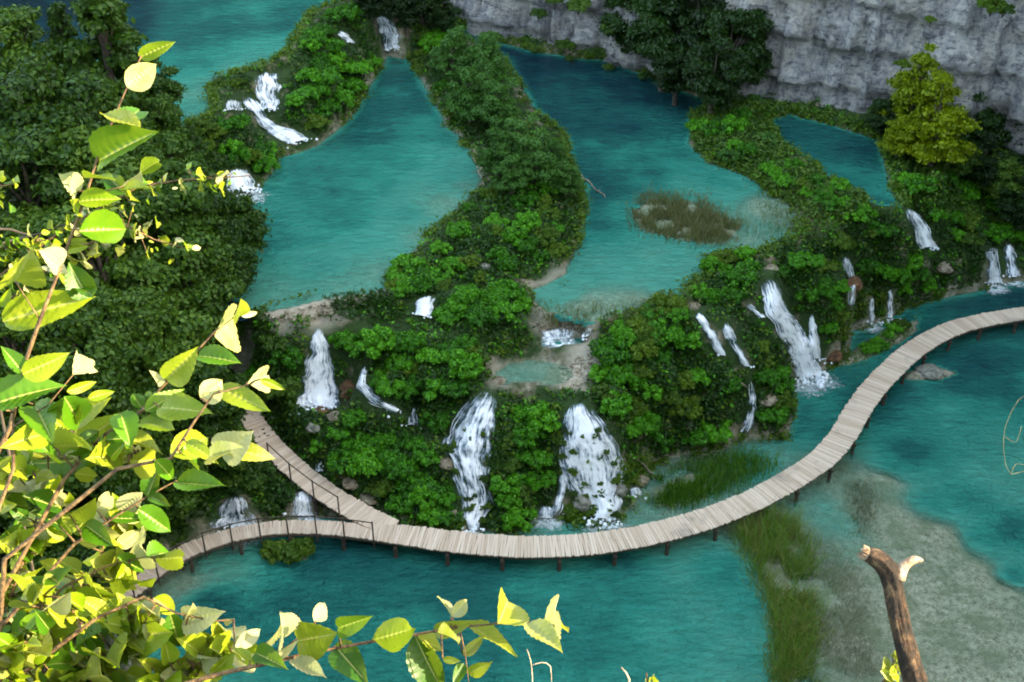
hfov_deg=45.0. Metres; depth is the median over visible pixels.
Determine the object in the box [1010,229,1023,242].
shrub
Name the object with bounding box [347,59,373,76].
shrub
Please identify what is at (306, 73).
shrub
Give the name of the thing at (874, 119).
tree
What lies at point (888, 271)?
shrub
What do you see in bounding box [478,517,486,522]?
moss clump
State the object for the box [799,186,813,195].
shrub
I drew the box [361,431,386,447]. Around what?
shrub
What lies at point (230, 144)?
shrub
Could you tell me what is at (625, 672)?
dry twig
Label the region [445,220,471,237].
shrub
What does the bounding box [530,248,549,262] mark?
shrub
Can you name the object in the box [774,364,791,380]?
shrub
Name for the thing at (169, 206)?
tree
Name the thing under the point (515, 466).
shrub
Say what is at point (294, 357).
shrub
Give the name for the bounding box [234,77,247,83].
shrub
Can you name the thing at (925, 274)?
shrub
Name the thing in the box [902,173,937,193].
shrub
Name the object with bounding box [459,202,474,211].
shrub
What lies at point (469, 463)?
waterfall
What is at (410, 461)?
shrub
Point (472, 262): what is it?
shrub
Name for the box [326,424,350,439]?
shrub
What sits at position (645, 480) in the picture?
rock
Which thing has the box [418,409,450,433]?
shrub
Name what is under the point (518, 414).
shrub
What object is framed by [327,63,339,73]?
shrub
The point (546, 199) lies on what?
shrub
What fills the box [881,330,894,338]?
shrub
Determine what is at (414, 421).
waterfall
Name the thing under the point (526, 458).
shrub
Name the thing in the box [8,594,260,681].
leafy shoot
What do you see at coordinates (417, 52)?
shrub
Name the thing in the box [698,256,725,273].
shrub
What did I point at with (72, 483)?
tree
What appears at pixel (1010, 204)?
tree
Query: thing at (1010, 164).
tree
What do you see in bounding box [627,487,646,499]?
waterfall
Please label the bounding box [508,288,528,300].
shrub
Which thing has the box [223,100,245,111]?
waterfall
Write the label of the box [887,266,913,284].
shrub
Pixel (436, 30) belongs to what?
shrub
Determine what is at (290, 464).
boardwalk
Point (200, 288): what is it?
tree
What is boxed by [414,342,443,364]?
shrub
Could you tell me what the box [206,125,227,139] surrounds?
shrub
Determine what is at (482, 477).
moss clump
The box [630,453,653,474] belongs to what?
fallen trunk
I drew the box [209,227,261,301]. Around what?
tree
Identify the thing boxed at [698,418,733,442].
shrub
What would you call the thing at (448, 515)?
shrub
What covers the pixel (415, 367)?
shrub
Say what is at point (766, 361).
shrub
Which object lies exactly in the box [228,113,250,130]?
shrub
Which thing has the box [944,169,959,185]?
shrub
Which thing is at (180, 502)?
tree
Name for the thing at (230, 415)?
tree
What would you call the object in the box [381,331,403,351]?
shrub
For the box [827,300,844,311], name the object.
shrub
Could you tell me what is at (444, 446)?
moss clump
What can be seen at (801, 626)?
reeds
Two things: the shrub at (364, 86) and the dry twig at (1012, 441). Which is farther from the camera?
the shrub at (364, 86)
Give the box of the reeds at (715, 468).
[640,442,790,515]
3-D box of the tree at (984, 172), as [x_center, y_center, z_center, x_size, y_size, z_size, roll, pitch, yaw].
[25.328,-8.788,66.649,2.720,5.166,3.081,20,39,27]
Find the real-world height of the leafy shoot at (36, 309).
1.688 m
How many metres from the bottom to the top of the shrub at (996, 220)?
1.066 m
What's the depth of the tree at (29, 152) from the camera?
47.80 m
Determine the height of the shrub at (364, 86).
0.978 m
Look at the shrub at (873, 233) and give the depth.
60.05 m
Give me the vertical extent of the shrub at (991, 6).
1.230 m
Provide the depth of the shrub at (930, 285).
62.83 m
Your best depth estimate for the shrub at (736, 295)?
54.58 m
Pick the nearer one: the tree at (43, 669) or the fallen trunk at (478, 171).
the tree at (43, 669)
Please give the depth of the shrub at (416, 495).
49.24 m
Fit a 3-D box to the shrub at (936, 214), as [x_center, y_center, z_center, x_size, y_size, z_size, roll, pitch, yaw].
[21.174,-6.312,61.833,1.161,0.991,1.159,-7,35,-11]
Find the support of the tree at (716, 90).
on the ground
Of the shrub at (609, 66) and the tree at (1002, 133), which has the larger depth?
the shrub at (609, 66)
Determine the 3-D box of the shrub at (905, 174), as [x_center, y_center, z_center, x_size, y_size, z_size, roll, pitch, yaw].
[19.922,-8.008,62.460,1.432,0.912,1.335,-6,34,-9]
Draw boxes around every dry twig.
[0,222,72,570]
[527,650,551,681]
[621,667,629,681]
[1003,396,1023,474]
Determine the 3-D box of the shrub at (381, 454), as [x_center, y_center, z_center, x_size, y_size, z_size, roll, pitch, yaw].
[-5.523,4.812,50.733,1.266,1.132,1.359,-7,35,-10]
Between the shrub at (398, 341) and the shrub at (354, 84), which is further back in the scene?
the shrub at (354, 84)
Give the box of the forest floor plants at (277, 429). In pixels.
[0,121,300,572]
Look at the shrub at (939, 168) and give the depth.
64.44 m
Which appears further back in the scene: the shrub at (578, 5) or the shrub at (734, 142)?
the shrub at (578, 5)
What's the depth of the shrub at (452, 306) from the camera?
52.28 m
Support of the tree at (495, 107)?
on the ground
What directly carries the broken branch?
on the ground
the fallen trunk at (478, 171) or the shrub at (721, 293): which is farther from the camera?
the fallen trunk at (478, 171)
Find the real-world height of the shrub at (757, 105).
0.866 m
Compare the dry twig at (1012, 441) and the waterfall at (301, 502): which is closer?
the dry twig at (1012, 441)
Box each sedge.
[528,286,702,337]
[617,181,757,248]
[742,168,838,247]
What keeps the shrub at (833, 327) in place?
on the ground
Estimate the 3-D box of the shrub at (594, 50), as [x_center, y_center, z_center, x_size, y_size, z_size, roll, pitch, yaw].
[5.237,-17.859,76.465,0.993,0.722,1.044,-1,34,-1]
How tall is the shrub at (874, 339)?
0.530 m
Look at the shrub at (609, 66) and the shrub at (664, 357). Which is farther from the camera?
the shrub at (609, 66)
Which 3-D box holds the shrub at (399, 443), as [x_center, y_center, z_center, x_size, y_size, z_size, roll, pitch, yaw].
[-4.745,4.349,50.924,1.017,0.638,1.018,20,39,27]
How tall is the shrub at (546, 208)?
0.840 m
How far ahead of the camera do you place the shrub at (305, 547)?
48.05 m
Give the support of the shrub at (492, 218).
on the ground
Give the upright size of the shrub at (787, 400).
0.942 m
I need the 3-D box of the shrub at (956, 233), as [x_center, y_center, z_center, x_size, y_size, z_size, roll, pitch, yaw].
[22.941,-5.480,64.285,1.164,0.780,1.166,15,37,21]
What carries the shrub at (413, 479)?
on the ground
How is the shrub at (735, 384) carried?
on the ground
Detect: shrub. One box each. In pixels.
[186,118,218,135]
[199,138,214,150]
[203,463,229,470]
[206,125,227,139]
[212,78,229,87]
[216,116,233,129]
[217,138,242,153]
[219,472,243,487]
[226,146,251,160]
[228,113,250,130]
[230,78,239,86]
[231,462,246,471]
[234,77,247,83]
[235,468,263,491]
[243,461,275,481]
[244,147,264,164]
[244,362,256,380]
[251,153,280,172]
[252,137,273,154]
[256,391,271,404]
[257,331,288,352]
[258,539,285,563]
[259,493,287,511]
[264,376,300,400]
[266,141,278,155]
[268,344,304,369]
[272,537,303,563]
[285,92,305,105]
[290,536,315,561]
[293,83,324,99]
[295,67,320,81]
[297,30,329,49]
[299,39,320,51]
[302,26,325,41]
[303,112,331,130]
[307,55,330,69]
[308,82,332,98]
[309,436,329,453]
[312,51,326,59]
[312,97,342,116]
[315,23,337,34]
[316,66,342,84]
[321,5,353,23]
[323,38,344,52]
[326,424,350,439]
[326,449,357,473]
[327,51,346,62]
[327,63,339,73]
[327,327,360,350]
[330,56,342,68]
[332,86,355,107]
[336,76,363,91]
[337,430,375,456]
[339,57,358,72]
[339,407,367,427]
[340,7,357,20]
[342,2,363,16]
[342,337,366,358]
[344,445,382,477]
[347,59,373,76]
[354,324,395,358]
[355,78,368,92]
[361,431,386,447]
[364,475,394,497]
[366,54,383,66]
[369,371,390,387]
[369,444,388,466]
[374,368,389,374]
[374,375,407,396]
[375,428,396,445]
[375,448,402,465]
[378,454,414,479]
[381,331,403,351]
[383,437,404,453]
[384,278,398,291]
[384,352,414,373]
[384,492,414,513]
[385,271,402,286]
[387,253,425,273]
[390,279,415,297]
[392,385,418,398]
[396,272,428,293]
[396,455,419,471]
[396,477,426,499]
[398,330,426,352]
[400,263,431,277]
[401,362,421,374]
[401,432,414,447]
[404,435,429,454]
[405,373,425,390]
[405,468,425,484]
[407,273,434,293]
[407,484,435,510]
[411,444,440,466]
[414,48,428,55]
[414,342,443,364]
[414,504,446,526]
[417,470,437,485]
[418,33,442,53]
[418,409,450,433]
[422,378,458,401]
[423,267,450,286]
[425,479,453,493]
[428,490,456,506]
[429,27,449,39]
[429,240,452,253]
[431,303,462,325]
[432,78,448,89]
[433,278,451,290]
[433,339,458,357]
[434,505,463,525]
[437,375,472,398]
[438,256,466,275]
[439,345,466,365]
[441,106,460,118]
[443,298,469,312]
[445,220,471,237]
[447,348,484,379]
[450,285,477,304]
[451,333,478,351]
[453,20,464,26]
[458,254,480,266]
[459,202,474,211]
[460,283,480,297]
[461,305,473,318]
[464,344,489,365]
[465,298,485,309]
[468,307,499,326]
[472,270,487,283]
[477,303,498,316]
[479,187,498,199]
[479,287,509,306]
[482,212,509,228]
[485,245,509,259]
[486,278,525,299]
[489,224,504,236]
[489,470,523,496]
[492,301,522,320]
[494,255,519,270]
[494,489,522,509]
[497,430,523,449]
[498,456,522,472]
[500,226,527,245]
[501,505,537,532]
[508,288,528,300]
[509,188,540,210]
[509,403,532,422]
[509,418,547,448]
[511,210,541,232]
[511,447,540,465]
[513,296,533,311]
[513,484,536,504]
[514,235,539,252]
[514,471,540,490]
[524,400,561,431]
[526,179,544,188]
[528,46,538,52]
[529,8,547,21]
[529,449,554,469]
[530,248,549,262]
[533,194,551,207]
[534,226,560,246]
[534,469,557,487]
[535,204,558,219]
[537,181,559,195]
[543,242,569,257]
[545,0,563,9]
[548,221,565,232]
[549,209,562,218]
[555,38,576,53]
[565,55,576,61]
[566,0,591,15]
[587,335,634,368]
[588,364,609,381]
[589,47,604,57]
[589,382,616,399]
[599,389,632,416]
[600,23,618,37]
[600,362,640,388]
[601,62,615,70]
[608,319,632,336]
[609,328,637,346]
[619,361,646,381]
[621,423,641,437]
[623,313,657,335]
[626,404,642,420]
[628,376,649,390]
[629,339,658,361]
[631,395,648,412]
[632,410,660,433]
[635,307,660,323]
[637,71,652,80]
[637,324,660,342]
[637,379,663,400]
[639,302,666,319]
[639,363,654,377]
[645,293,688,316]
[647,422,663,442]
[648,316,686,347]
[649,349,672,365]
[657,435,674,454]
[658,390,682,404]
[666,307,689,322]
[667,397,702,419]
[672,370,696,390]
[673,326,702,349]
[679,426,709,445]
[684,117,710,130]
[686,367,711,385]
[686,395,700,404]
[689,282,713,297]
[697,290,719,304]
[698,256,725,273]
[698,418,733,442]
[701,120,729,136]
[702,113,714,120]
[710,115,725,121]
[710,249,738,264]
[713,286,730,299]
[716,148,745,161]
[716,272,731,286]
[719,264,732,273]
[720,113,748,133]
[722,375,742,392]
[726,139,741,149]
[727,265,757,287]
[727,285,748,303]
[732,107,752,119]
[733,246,757,259]
[736,142,757,153]
[737,259,762,272]
[745,93,761,100]
[745,101,765,111]
[752,339,770,352]
[752,367,781,386]
[756,405,789,424]
[758,160,775,173]
[761,131,777,142]
[761,353,775,368]
[768,166,787,176]
[772,172,791,187]
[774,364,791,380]
[774,380,786,393]
[774,389,797,409]
[777,264,794,277]
[782,379,796,391]
[783,157,804,169]
[786,176,796,185]
[787,250,813,268]
[794,288,820,302]
[795,176,811,185]
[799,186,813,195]
[805,173,827,185]
[806,254,825,266]
[811,194,827,204]
[813,186,834,198]
[813,285,836,297]
[816,257,838,273]
[817,274,831,287]
[818,321,838,333]
[821,194,843,211]
[823,183,838,192]
[826,230,851,249]
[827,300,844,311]
[830,177,850,193]
[830,279,851,292]
[831,292,841,301]
[834,309,850,322]
[836,195,852,206]
[843,210,861,220]
[847,234,856,250]
[852,257,878,272]
[854,202,878,222]
[857,342,874,353]
[864,227,877,237]
[867,217,880,228]
[869,336,885,347]
[870,264,901,278]
[870,344,880,353]
[871,224,899,237]
[878,338,890,350]
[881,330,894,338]
[884,322,903,335]
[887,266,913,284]
[890,171,913,185]
[890,318,911,331]
[893,59,911,69]
[897,282,912,294]
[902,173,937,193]
[906,251,923,270]
[912,268,931,281]
[917,160,944,179]
[918,278,937,293]
[924,15,937,23]
[925,207,949,221]
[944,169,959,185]
[948,211,966,225]
[950,227,964,240]
[956,179,972,188]
[956,212,981,230]
[958,229,984,246]
[960,186,981,201]
[968,180,980,191]
[976,0,1006,16]
[982,222,1014,242]
[988,215,1015,231]
[998,3,1015,17]
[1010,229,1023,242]
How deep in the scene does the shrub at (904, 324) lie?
60.78 m
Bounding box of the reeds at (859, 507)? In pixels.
[827,461,891,540]
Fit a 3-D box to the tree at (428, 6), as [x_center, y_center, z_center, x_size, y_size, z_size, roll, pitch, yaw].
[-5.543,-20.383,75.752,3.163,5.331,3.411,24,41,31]
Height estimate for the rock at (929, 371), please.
0.283 m
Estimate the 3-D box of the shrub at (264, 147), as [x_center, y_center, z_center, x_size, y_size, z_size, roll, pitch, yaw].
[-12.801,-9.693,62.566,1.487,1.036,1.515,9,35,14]
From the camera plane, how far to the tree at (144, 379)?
45.46 m
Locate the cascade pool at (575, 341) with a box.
[543,334,582,346]
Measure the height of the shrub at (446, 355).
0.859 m
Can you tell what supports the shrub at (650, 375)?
on the ground
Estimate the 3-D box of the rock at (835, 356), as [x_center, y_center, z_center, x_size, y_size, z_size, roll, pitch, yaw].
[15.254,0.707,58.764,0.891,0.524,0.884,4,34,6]
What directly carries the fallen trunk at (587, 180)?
in the lake at (628, 130)
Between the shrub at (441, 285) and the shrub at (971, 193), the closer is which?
the shrub at (441, 285)
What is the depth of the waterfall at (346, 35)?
72.51 m
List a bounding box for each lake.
[0,0,338,127]
[140,281,1023,681]
[222,56,480,320]
[463,29,794,325]
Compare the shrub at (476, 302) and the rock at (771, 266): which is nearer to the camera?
the shrub at (476, 302)
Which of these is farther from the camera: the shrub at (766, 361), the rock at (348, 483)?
the shrub at (766, 361)
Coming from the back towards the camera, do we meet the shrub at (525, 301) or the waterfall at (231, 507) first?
the shrub at (525, 301)
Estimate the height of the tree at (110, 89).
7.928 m
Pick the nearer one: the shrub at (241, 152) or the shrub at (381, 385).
the shrub at (381, 385)
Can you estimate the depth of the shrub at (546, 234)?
56.62 m
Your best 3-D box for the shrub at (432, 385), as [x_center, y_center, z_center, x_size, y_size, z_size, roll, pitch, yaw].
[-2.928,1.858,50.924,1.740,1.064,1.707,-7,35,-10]
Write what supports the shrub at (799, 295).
on the ground
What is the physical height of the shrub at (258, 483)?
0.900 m
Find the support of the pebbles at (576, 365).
on the ground
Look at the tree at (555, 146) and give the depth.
62.17 m
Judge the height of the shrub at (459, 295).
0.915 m
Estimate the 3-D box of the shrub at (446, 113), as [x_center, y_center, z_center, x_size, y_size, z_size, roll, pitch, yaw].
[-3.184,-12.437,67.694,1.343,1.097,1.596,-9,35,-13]
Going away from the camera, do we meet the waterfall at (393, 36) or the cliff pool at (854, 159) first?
the cliff pool at (854, 159)
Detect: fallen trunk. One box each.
[472,157,486,185]
[581,174,605,197]
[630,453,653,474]
[699,445,730,457]
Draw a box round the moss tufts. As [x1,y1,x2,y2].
[443,287,900,531]
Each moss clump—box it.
[439,443,448,450]
[450,441,458,448]
[451,468,458,474]
[463,494,472,501]
[463,505,473,511]
[478,474,485,481]
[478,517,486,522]
[484,501,492,508]
[552,437,559,442]
[557,438,566,445]
[560,453,567,457]
[566,468,576,472]
[568,448,577,454]
[569,490,578,496]
[585,510,593,516]
[589,508,596,514]
[594,426,601,432]
[603,449,609,454]
[610,460,617,465]
[610,510,620,517]
[613,476,619,483]
[623,472,632,479]
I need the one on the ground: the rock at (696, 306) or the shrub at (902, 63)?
the rock at (696, 306)
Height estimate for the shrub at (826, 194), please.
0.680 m
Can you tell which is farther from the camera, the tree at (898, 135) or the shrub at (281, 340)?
the tree at (898, 135)
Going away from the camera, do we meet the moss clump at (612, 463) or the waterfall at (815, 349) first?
the moss clump at (612, 463)
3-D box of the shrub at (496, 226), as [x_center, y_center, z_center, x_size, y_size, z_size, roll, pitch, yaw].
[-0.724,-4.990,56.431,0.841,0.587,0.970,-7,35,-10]
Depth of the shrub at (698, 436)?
52.71 m
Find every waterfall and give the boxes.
[210,497,255,546]
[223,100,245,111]
[226,169,261,199]
[243,98,317,148]
[255,73,281,111]
[282,491,317,520]
[293,328,338,416]
[315,462,323,471]
[338,32,354,42]
[356,368,400,417]
[372,17,400,50]
[401,409,421,428]
[412,296,434,318]
[443,393,494,535]
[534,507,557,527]
[541,329,574,346]
[544,474,566,526]
[559,405,625,531]
[581,329,590,340]
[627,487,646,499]
[696,313,724,355]
[722,324,754,367]
[740,383,755,431]
[749,305,764,317]
[761,280,831,390]
[808,316,831,381]
[843,258,855,304]
[867,299,883,330]
[886,290,900,322]
[906,210,938,250]
[984,249,1007,292]
[1002,245,1023,285]
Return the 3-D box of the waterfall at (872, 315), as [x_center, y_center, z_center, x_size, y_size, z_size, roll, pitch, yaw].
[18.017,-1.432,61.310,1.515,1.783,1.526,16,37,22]
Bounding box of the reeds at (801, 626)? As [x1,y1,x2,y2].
[699,497,856,681]
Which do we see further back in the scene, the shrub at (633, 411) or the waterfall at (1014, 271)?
the waterfall at (1014, 271)
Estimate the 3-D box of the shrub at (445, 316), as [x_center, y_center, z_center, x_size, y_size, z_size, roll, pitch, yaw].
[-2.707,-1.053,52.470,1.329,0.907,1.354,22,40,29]
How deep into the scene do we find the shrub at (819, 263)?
56.06 m
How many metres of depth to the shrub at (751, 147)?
64.71 m
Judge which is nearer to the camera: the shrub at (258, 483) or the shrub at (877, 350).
the shrub at (258, 483)
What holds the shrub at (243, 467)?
on the ground
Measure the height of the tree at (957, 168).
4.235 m
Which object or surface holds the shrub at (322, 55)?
on the ground
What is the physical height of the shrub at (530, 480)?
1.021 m
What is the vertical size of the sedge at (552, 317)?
0.642 m
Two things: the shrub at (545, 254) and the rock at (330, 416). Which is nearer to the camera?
the rock at (330, 416)
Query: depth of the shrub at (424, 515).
49.09 m
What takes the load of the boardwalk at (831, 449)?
on the ground
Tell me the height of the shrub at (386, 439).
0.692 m
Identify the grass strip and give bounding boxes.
[827,312,922,371]
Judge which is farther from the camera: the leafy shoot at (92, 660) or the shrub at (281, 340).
the shrub at (281, 340)
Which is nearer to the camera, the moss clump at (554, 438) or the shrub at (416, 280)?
the moss clump at (554, 438)
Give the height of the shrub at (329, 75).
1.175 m
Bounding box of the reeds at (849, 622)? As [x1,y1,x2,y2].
[794,517,888,681]
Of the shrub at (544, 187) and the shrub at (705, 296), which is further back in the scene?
the shrub at (544, 187)
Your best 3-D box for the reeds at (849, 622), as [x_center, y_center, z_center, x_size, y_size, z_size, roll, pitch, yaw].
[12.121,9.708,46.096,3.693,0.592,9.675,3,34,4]
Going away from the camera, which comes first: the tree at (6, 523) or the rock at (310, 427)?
the tree at (6, 523)
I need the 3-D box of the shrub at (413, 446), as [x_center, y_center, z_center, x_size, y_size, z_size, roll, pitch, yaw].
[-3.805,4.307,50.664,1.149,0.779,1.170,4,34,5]
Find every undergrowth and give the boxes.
[178,13,1023,529]
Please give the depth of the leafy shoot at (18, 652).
1.97 m
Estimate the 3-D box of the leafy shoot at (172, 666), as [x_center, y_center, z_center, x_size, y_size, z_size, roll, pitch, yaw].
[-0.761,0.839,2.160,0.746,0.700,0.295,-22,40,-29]
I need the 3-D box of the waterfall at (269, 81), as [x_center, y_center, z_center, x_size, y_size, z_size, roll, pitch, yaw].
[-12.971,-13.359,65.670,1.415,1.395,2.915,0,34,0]
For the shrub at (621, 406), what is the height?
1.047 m
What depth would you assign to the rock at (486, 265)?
55.23 m
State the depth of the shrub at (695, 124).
67.99 m
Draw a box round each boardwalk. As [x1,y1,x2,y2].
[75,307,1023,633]
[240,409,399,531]
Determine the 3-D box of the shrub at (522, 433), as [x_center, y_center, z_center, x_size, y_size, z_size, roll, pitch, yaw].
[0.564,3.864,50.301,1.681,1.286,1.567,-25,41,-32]
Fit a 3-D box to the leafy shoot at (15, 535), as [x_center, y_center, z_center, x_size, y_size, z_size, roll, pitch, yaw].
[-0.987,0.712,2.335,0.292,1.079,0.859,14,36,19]
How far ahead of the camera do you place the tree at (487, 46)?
68.40 m
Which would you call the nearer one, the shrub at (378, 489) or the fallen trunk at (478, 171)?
the shrub at (378, 489)
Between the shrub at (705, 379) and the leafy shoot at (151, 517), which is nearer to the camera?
the leafy shoot at (151, 517)
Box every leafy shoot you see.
[0,41,175,451]
[0,341,114,508]
[0,365,284,653]
[0,418,93,637]
[0,429,155,536]
[0,566,85,681]
[2,468,226,627]
[5,299,256,591]
[6,493,147,681]
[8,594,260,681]
[38,591,173,681]
[40,526,184,616]
[123,622,257,681]
[184,587,568,681]
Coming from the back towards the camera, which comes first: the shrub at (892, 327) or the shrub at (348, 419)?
the shrub at (892, 327)
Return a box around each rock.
[305,419,319,432]
[314,406,329,413]
[326,411,339,422]
[340,380,353,400]
[342,476,358,490]
[360,493,376,504]
[439,458,453,470]
[479,262,490,269]
[491,376,506,384]
[572,495,591,511]
[614,483,627,497]
[635,474,648,486]
[688,302,700,309]
[758,393,777,406]
[763,264,778,269]
[826,350,841,362]
[847,276,862,291]
[915,363,943,379]
[936,261,953,273]
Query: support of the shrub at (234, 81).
on the ground
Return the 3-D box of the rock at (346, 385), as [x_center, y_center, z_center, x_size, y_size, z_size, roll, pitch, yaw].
[-6.881,2.104,52.433,0.897,0.914,0.884,-5,34,-7]
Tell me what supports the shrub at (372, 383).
on the ground
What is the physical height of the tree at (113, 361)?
8.014 m
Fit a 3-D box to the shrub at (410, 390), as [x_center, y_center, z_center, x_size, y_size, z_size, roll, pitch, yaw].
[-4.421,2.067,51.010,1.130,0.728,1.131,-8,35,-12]
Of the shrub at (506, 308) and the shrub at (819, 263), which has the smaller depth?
the shrub at (506, 308)
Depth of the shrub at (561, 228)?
57.78 m
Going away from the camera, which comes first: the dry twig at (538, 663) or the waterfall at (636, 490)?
the dry twig at (538, 663)
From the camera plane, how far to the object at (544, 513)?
49.88 m
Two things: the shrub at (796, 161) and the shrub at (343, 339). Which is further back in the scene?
the shrub at (796, 161)
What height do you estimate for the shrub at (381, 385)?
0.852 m
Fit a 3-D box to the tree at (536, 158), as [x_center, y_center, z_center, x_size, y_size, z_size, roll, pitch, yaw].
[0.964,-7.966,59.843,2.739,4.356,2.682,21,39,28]
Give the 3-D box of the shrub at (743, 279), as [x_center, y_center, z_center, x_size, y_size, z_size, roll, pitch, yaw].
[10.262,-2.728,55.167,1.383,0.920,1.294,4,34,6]
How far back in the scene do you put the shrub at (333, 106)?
66.02 m
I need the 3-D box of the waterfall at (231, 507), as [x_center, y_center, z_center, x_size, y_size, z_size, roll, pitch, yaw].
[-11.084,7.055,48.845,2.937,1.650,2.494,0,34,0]
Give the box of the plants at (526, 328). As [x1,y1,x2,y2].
[202,2,1023,533]
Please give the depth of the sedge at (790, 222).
59.99 m
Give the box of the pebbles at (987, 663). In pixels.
[848,476,1023,681]
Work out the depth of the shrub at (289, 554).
47.80 m
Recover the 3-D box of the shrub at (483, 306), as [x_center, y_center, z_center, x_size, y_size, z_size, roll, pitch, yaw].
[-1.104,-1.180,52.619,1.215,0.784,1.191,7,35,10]
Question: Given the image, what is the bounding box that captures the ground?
[0,0,1023,681]
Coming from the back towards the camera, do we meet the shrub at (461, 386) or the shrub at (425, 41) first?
the shrub at (425, 41)
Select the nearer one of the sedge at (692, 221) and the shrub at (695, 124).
the sedge at (692, 221)
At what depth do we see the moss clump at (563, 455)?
49.69 m
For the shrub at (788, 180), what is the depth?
61.86 m
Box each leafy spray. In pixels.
[0,162,249,277]
[0,170,19,212]
[0,205,200,298]
[0,224,61,266]
[645,673,658,681]
[880,651,900,681]
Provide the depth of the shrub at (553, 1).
75.86 m
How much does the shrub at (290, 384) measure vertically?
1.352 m
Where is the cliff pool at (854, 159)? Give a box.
[772,114,900,207]
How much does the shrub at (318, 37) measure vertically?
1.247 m
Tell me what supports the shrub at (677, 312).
on the ground
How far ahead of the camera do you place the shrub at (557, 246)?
56.53 m
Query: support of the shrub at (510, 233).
on the ground
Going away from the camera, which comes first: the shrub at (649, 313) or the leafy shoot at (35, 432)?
the leafy shoot at (35, 432)
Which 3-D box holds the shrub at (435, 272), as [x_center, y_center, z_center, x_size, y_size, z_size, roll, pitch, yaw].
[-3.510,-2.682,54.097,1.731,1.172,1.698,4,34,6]
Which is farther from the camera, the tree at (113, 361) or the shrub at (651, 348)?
the shrub at (651, 348)
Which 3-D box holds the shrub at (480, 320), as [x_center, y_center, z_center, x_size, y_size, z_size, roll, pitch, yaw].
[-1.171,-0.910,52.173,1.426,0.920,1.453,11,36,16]
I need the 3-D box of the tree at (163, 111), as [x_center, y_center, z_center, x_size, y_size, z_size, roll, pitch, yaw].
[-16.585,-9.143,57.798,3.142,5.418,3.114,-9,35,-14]
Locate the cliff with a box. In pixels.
[443,0,1023,199]
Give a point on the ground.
(940, 600)
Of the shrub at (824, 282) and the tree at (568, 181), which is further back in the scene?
the tree at (568, 181)
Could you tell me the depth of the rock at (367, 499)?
49.96 m
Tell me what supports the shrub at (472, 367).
on the ground
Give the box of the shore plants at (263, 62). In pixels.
[97,0,993,577]
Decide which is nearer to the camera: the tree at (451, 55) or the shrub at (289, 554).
the shrub at (289, 554)
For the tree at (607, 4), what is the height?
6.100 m
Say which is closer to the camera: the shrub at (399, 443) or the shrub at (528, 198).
the shrub at (399, 443)
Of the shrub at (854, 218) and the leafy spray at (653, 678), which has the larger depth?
the shrub at (854, 218)
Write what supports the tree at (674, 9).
on the ground
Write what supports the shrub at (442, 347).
on the ground
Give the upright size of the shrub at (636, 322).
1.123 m
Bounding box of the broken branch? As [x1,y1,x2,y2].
[857,544,928,681]
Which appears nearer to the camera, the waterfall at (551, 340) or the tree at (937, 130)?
the waterfall at (551, 340)
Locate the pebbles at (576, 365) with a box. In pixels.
[271,291,593,389]
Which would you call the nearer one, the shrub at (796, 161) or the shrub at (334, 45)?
the shrub at (796, 161)
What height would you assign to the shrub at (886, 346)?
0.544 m
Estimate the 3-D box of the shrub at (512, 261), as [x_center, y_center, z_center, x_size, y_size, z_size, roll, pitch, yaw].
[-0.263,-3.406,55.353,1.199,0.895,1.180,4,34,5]
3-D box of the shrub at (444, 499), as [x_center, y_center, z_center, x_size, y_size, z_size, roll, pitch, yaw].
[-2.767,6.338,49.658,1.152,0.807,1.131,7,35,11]
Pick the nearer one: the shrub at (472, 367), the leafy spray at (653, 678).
the leafy spray at (653, 678)
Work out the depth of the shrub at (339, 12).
72.19 m
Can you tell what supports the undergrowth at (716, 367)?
on the ground
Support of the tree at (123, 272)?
on the ground
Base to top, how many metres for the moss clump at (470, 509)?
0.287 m
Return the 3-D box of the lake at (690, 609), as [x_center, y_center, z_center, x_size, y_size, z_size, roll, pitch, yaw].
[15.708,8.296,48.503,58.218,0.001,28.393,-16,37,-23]
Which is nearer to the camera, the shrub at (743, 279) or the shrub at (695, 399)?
the shrub at (695, 399)
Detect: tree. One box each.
[0,2,64,77]
[0,50,108,177]
[0,118,103,267]
[0,199,93,309]
[0,298,80,398]
[0,389,114,511]
[0,489,79,571]
[3,564,74,672]
[18,286,143,418]
[20,198,180,323]
[39,535,110,621]
[40,122,154,239]
[46,1,95,79]
[51,0,159,123]
[61,464,168,550]
[84,283,171,369]
[90,76,158,129]
[94,359,186,484]
[103,284,216,398]
[118,50,187,103]
[124,157,227,280]
[127,128,204,185]
[133,225,245,330]
[138,93,188,140]
[147,444,208,525]
[173,361,251,435]
[195,188,272,253]
[197,416,254,475]
[207,298,249,356]
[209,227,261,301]
[353,0,392,36]
[387,0,431,44]
[406,0,449,26]
[425,0,462,32]
[427,24,473,80]
[444,66,492,123]
[456,30,513,83]
[463,56,505,97]
[470,76,521,129]
[473,127,521,176]
[489,147,534,193]
[503,112,543,152]
[509,127,564,189]
[537,137,571,168]
[548,160,587,198]
[597,0,614,26]
[598,0,647,54]
[622,0,704,91]
[649,33,692,105]
[657,0,735,90]
[681,31,754,113]
[688,6,777,84]
[737,34,773,85]
[863,97,899,137]
[875,42,941,128]
[875,114,923,156]
[890,67,982,172]
[939,135,982,175]
[957,92,1004,142]
[959,129,1012,189]
[977,148,1023,213]
[983,110,1009,148]
[990,112,1022,146]
[991,173,1023,230]
[1003,130,1023,166]
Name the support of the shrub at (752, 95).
on the ground
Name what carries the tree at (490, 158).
on the ground

